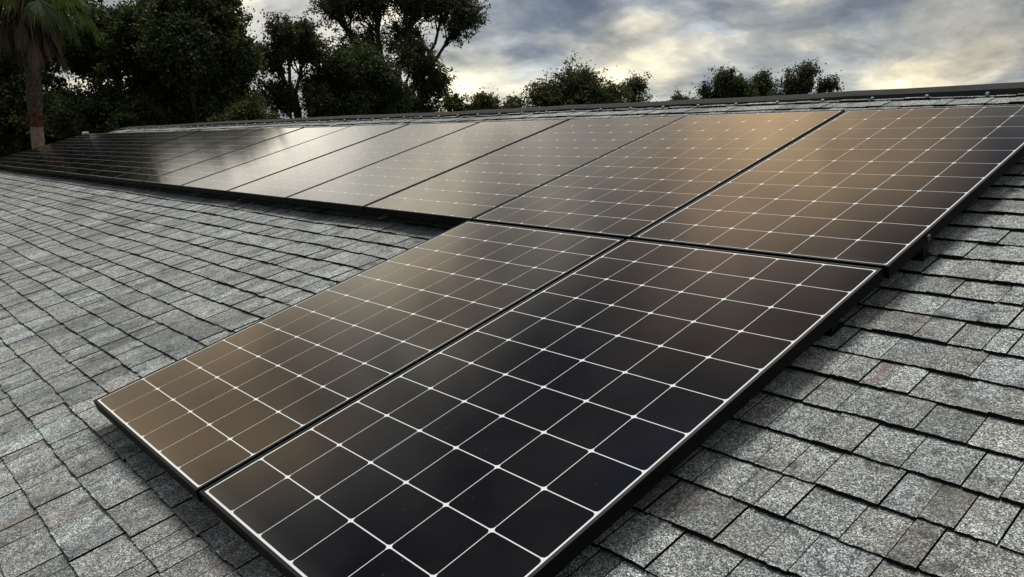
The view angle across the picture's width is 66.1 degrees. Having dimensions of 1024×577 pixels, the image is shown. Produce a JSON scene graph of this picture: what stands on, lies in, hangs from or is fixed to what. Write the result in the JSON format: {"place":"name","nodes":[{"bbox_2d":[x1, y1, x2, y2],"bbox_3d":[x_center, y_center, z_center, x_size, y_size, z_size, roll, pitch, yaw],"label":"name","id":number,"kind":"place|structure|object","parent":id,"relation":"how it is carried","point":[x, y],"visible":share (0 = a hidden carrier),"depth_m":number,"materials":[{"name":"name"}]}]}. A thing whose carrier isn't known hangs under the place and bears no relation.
{"place":"outdoors","nodes":[
{"label":"outdoors","id":0,"kind":"place"},
{"bbox_2d":[0,82,1023,576],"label":"house","id":1,"kind":"structure","parent":0,"point":[880,434],"depth_m":2.31,"materials":[{"name":"grey stone"}]},
{"bbox_2d":[0,133,97,161],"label":"solar panel","id":2,"kind":"object","parent":1,"relation":"on","point":[19,154],"visible":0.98,"depth_m":14.40,"materials":[{"name":"black glass"}]},
{"bbox_2d":[0,133,112,167],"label":"solar panel","id":3,"kind":"object","parent":1,"relation":"on","point":[44,151],"visible":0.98,"depth_m":13.60,"materials":[{"name":"black glass"}]},
{"bbox_2d":[4,132,131,169],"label":"solar panel","id":4,"kind":"object","parent":1,"relation":"on","point":[14,165],"visible":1,"depth_m":12.84,"materials":[{"name":"black glass"}]},
{"bbox_2d":[16,132,150,170],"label":"solar panel","id":5,"kind":"object","parent":1,"relation":"on","point":[27,167],"visible":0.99,"depth_m":12.08,"materials":[{"name":"black glass"}]},
{"bbox_2d":[31,131,172,172],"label":"solar panel","id":6,"kind":"object","parent":1,"relation":"on","point":[44,168],"visible":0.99,"depth_m":11.34,"materials":[{"name":"black glass"}]},
{"bbox_2d":[47,130,200,175],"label":"solar panel","id":7,"kind":"object","parent":1,"relation":"on","point":[62,170],"visible":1,"depth_m":10.59,"materials":[{"name":"black glass"}]},
{"bbox_2d":[65,130,225,177],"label":"solar panel","id":8,"kind":"object","parent":1,"relation":"on","point":[83,172],"visible":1,"depth_m":9.86,"materials":[{"name":"black glass"}]},
{"bbox_2d":[87,128,263,181],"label":"solar panel","id":9,"kind":"object","parent":1,"relation":"on","point":[108,174],"visible":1,"depth_m":9.11,"materials":[{"name":"black glass"}]},
{"bbox_2d":[112,127,303,184],"bbox_3d":[-3.230,-1.442,8.439,1.796,0.041,0.994,-30,27,-35],"label":"solar panel","id":10,"kind":"object","parent":1,"relation":"on","point":[138,177],"visible":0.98,"depth_m":8.35,"materials":[{"name":"black glass"}]},
{"bbox_2d":[143,126,348,189],"bbox_3d":[-2.561,-1.304,7.699,1.797,0.041,0.994,-30,26,-35],"label":"solar panel","id":11,"kind":"object","parent":1,"relation":"on","point":[176,179],"visible":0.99,"depth_m":7.61,"materials":[{"name":"black glass"}]},
{"bbox_2d":[180,124,407,195],"bbox_3d":[-1.893,-1.169,6.958,1.796,0.040,0.994,-30,27,-35],"label":"solar panel","id":12,"kind":"object","parent":1,"relation":"on","point":[222,182],"visible":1,"depth_m":6.86,"materials":[{"name":"black glass"}]},
{"bbox_2d":[227,122,478,202],"bbox_3d":[-1.224,-1.031,6.218,1.796,0.041,0.994,-30,27,-35],"label":"solar panel","id":13,"kind":"object","parent":1,"relation":"on","point":[280,186],"visible":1,"depth_m":6.11,"materials":[{"name":"black glass"}]},
{"bbox_2d":[93,221,624,502],"bbox_3d":[-0.522,0.120,2.969,1.797,0.042,0.994,-30,27,-35],"label":"solar panel","id":14,"kind":"object","parent":1,"relation":"attached to","point":[195,423],"visible":0.99,"depth_m":2.80,"materials":[{"name":"black glass"}]},
{"bbox_2d":[286,119,569,212],"bbox_3d":[-0.556,-0.895,5.478,1.797,0.042,0.994,-30,26,-35],"label":"solar panel","id":15,"kind":"object","parent":1,"relation":"on","point":[358,190],"visible":0.99,"depth_m":5.36,"materials":[{"name":"black glass"}]},
{"bbox_2d":[364,115,685,224],"bbox_3d":[0.113,-0.756,4.738,1.797,0.040,0.994,-30,27,-35],"label":"solar panel","id":16,"kind":"object","parent":1,"relation":"on","point":[468,191],"visible":0.98,"depth_m":4.61,"materials":[{"name":"black glass"}]},
{"bbox_2d":[199,239,882,576],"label":"solar panel","id":17,"kind":"object","parent":1,"relation":"on","point":[555,428],"visible":1,"depth_m":2.05,"materials":[{"name":"black glass"}]},
{"bbox_2d":[220,520,245,542],"bbox_3d":[-0.688,0.599,1.939,0.008,0.008,0.140,-30,27,-35],"label":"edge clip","id":18,"kind":"object","parent":17,"relation":"attached to","point":[229,528],"visible":1,"depth_m":1.93,"materials":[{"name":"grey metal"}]},
{"bbox_2d":[472,110,844,239],"bbox_3d":[0.781,-0.621,3.997,1.796,0.040,0.994,-30,27,-35],"label":"solar panel","id":19,"kind":"object","parent":1,"relation":"attached to","point":[630,190],"visible":1,"depth_m":3.87,"materials":[{"name":"black glass"}]},
{"bbox_2d":[632,104,1023,277],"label":"solar panel","id":20,"kind":"object","parent":1,"relation":"on","point":[887,191],"visible":1,"depth_m":3.07,"materials":[{"name":"black glass"}]},
{"bbox_2d":[823,322,842,336],"bbox_3d":[0.915,0.092,2.308,0.064,0.066,0.074,-30,27,-35],"label":"mounting foot","id":21,"kind":"object","parent":1,"relation":"attached to","point":[834,329],"visible":0.22,"depth_m":2.29},
{"bbox_2d":[910,243,931,260],"bbox_3d":[1.340,-0.136,2.613,0.064,0.066,0.074,-30,27,-35],"label":"mounting foot","id":22,"kind":"object","parent":1,"relation":"attached to","point":[924,254],"visible":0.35,"depth_m":2.60},
{"bbox_2d":[3,0,1023,118],"label":"sky","id":23,"kind":"structure","parent":0,"point":[876,44],"materials":[{"name":"grey"}]},
{"label":"ground","id":24,"kind":"structure","parent":0,"visible":0},
{"bbox_2d":[0,0,106,148],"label":"palm tree","id":25,"kind":"object","parent":24,"relation":"on","point":[30,29],"visible":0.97,"depth_m":16.22,"materials":[{"name":"green plant"}]},
{"bbox_2d":[0,0,109,157],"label":"oak tree","id":26,"kind":"object","parent":24,"relation":"on","point":[14,136],"visible":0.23,"depth_m":30.61,"materials":[{"name":"green plant"}]},
{"bbox_2d":[21,0,193,141],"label":"oak tree","id":27,"kind":"object","parent":24,"relation":"on","point":[142,99],"visible":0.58,"depth_m":30.25,"materials":[{"name":"green plant"}]},
{"bbox_2d":[119,0,275,123],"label":"oak tree","id":28,"kind":"object","parent":24,"relation":"on","point":[206,52],"visible":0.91,"depth_m":30.10,"materials":[{"name":"green plant"}]},
{"bbox_2d":[205,91,288,121],"bbox_3d":[-9.667,-3.695,28.854,3.253,6.904,1.805,1,10,3],"label":"shrub","id":29,"kind":"object","parent":24,"relation":"on","point":[247,110],"visible":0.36,"depth_m":28.03,"materials":[{"name":"green plant"}]},
{"bbox_2d":[250,7,337,118],"bbox_3d":[-9.971,-7.333,37.132,5.039,11.306,3.638,-8,13,-41],"label":"young oak","id":30,"kind":"object","parent":24,"relation":"on","point":[301,42],"visible":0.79,"depth_m":36.01,"materials":[{"name":"green plant"}]},
{"bbox_2d":[297,26,424,117],"bbox_3d":[-7.722,-7.114,37.748,6.606,10.710,5.640,-8,13,-41],"label":"oak tree","id":31,"kind":"object","parent":24,"relation":"on","point":[362,80],"visible":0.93,"depth_m":36.22,"materials":[{"name":"green plant"}]},
{"bbox_2d":[306,0,490,90],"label":"tall tree","id":32,"kind":"object","parent":24,"relation":"on","point":[463,14],"visible":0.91,"depth_m":40.85,"materials":[{"name":"green plant"}]},
{"bbox_2d":[382,26,461,112],"bbox_3d":[-4.828,-7.694,40.361,4.097,11.049,3.825,-8,13,-41],"label":"leafy tree","id":33,"kind":"object","parent":24,"relation":"on","point":[428,77],"visible":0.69,"depth_m":39.34,"materials":[{"name":"green plant"}]},
{"bbox_2d":[435,86,504,111],"bbox_3d":[-2.005,-5.838,38.848,3.596,7.981,2.756,2,10,9],"label":"round bush","id":34,"kind":"object","parent":24,"relation":"on","point":[482,100],"visible":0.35,"depth_m":37.63,"materials":[{"name":"green plant"}]},
{"bbox_2d":[498,92,531,108],"bbox_3d":[-0.205,-6.155,41.050,2.519,7.913,2.470,-8,13,-41],"label":"tree","id":35,"kind":"object","parent":24,"relation":"on","point":[511,102],"visible":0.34,"depth_m":39.93,"materials":[{"name":"green plant"}]},
{"bbox_2d":[513,50,633,106],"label":"wide tree","id":36,"kind":"object","parent":24,"relation":"on","point":[581,87],"visible":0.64,"depth_m":41.78,"materials":[{"name":"green plant"}]},
{"bbox_2d":[616,71,655,102],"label":"thin tree","id":37,"kind":"object","parent":24,"relation":"on","point":[638,84],"visible":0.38,"depth_m":43.88,"materials":[{"name":"green plant"}]},
{"bbox_2d":[667,86,691,100],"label":"tree","id":38,"kind":"object","parent":24,"relation":"on","point":[679,96],"visible":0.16,"depth_m":52.47,"materials":[{"name":"green plant"}]},
{"bbox_2d":[689,62,765,98],"bbox_3d":[10.441,-6.507,39.738,3.814,9.376,3.371,0,10,-3],"label":"bushy tree","id":39,"kind":"object","parent":24,"relation":"on","point":[728,83],"visible":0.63,"depth_m":38.44,"materials":[{"name":"green plant"}]},
{"bbox_2d":[749,67,783,96],"bbox_3d":[12.457,-6.556,39.957,3.431,9.458,2.452,5,11,23],"label":"thin tree","id":40,"kind":"object","parent":24,"relation":"on","point":[764,76],"visible":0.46,"depth_m":39.22,"materials":[{"name":"green plant"}]},
{"bbox_2d":[763,57,843,95],"bbox_3d":[13.683,-6.391,38.519,3.854,9.660,3.770,0,10,-3],"label":"leaning tree","id":41,"kind":"object","parent":24,"relation":"on","point":[803,82],"visible":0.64,"depth_m":37.50,"materials":[{"name":"green plant"}]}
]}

